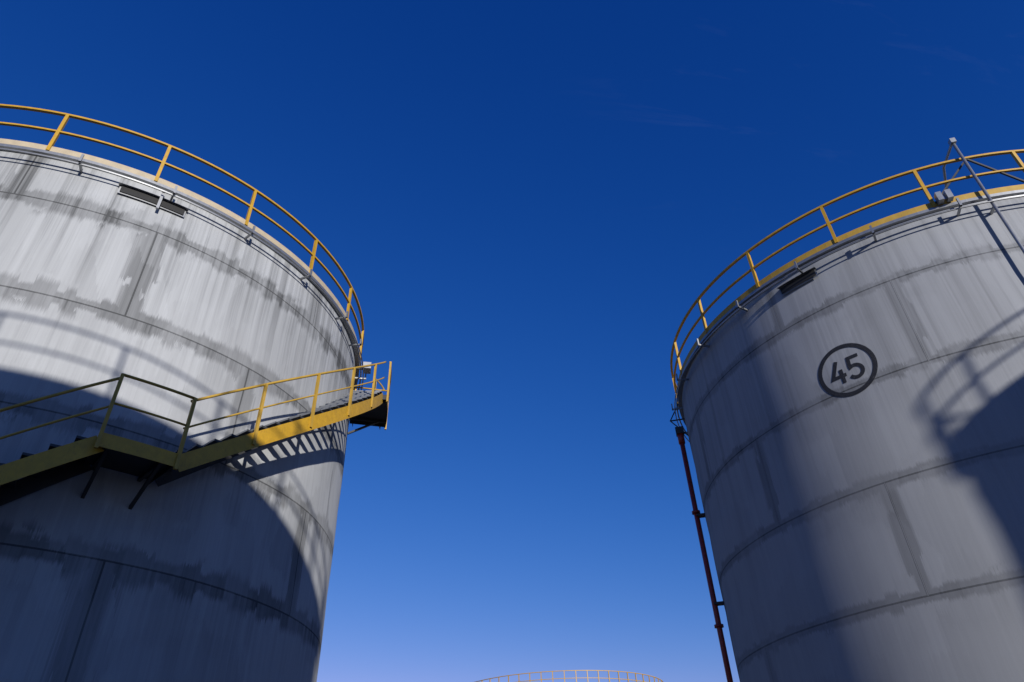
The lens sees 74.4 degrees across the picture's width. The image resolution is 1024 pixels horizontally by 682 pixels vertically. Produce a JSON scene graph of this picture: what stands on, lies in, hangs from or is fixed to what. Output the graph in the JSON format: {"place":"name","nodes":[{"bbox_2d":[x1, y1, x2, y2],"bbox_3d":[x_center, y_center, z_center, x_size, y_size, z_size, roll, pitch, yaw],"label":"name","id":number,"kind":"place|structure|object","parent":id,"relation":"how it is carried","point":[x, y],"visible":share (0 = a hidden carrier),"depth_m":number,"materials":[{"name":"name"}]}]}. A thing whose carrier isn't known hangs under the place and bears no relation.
{"place":"outdoors","nodes":[
{"label":"outdoors","id":0,"kind":"place"},
{"bbox_2d":[0,0,1023,681],"label":"sky","id":1,"kind":"structure","parent":0,"point":[524,206],"materials":[{"name":"blue"}]},
{"label":"ground","id":2,"kind":"structure","parent":0,"visible":0},
{"bbox_2d":[0,104,391,681],"bbox_3d":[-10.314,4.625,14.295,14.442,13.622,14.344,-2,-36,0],"label":"tank","id":3,"kind":"object","parent":2,"relation":"on","point":[184,401],"visible":1,"depth_m":11.70,"materials":[{"name":"metal"}]},
{"bbox_2d":[476,670,662,681],"bbox_3d":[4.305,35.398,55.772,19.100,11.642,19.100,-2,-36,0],"label":"tank","id":4,"kind":"object","parent":2,"relation":"on","point":[609,678],"visible":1,"depth_m":52.21,"materials":[{"name":"metal"}]},
{"bbox_2d":[670,138,1023,681],"bbox_3d":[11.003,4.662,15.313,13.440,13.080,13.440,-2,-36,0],"label":"tank","id":5,"kind":"object","parent":2,"relation":"on","point":[850,406],"visible":1,"depth_m":12.54,"materials":[{"name":"metal"}]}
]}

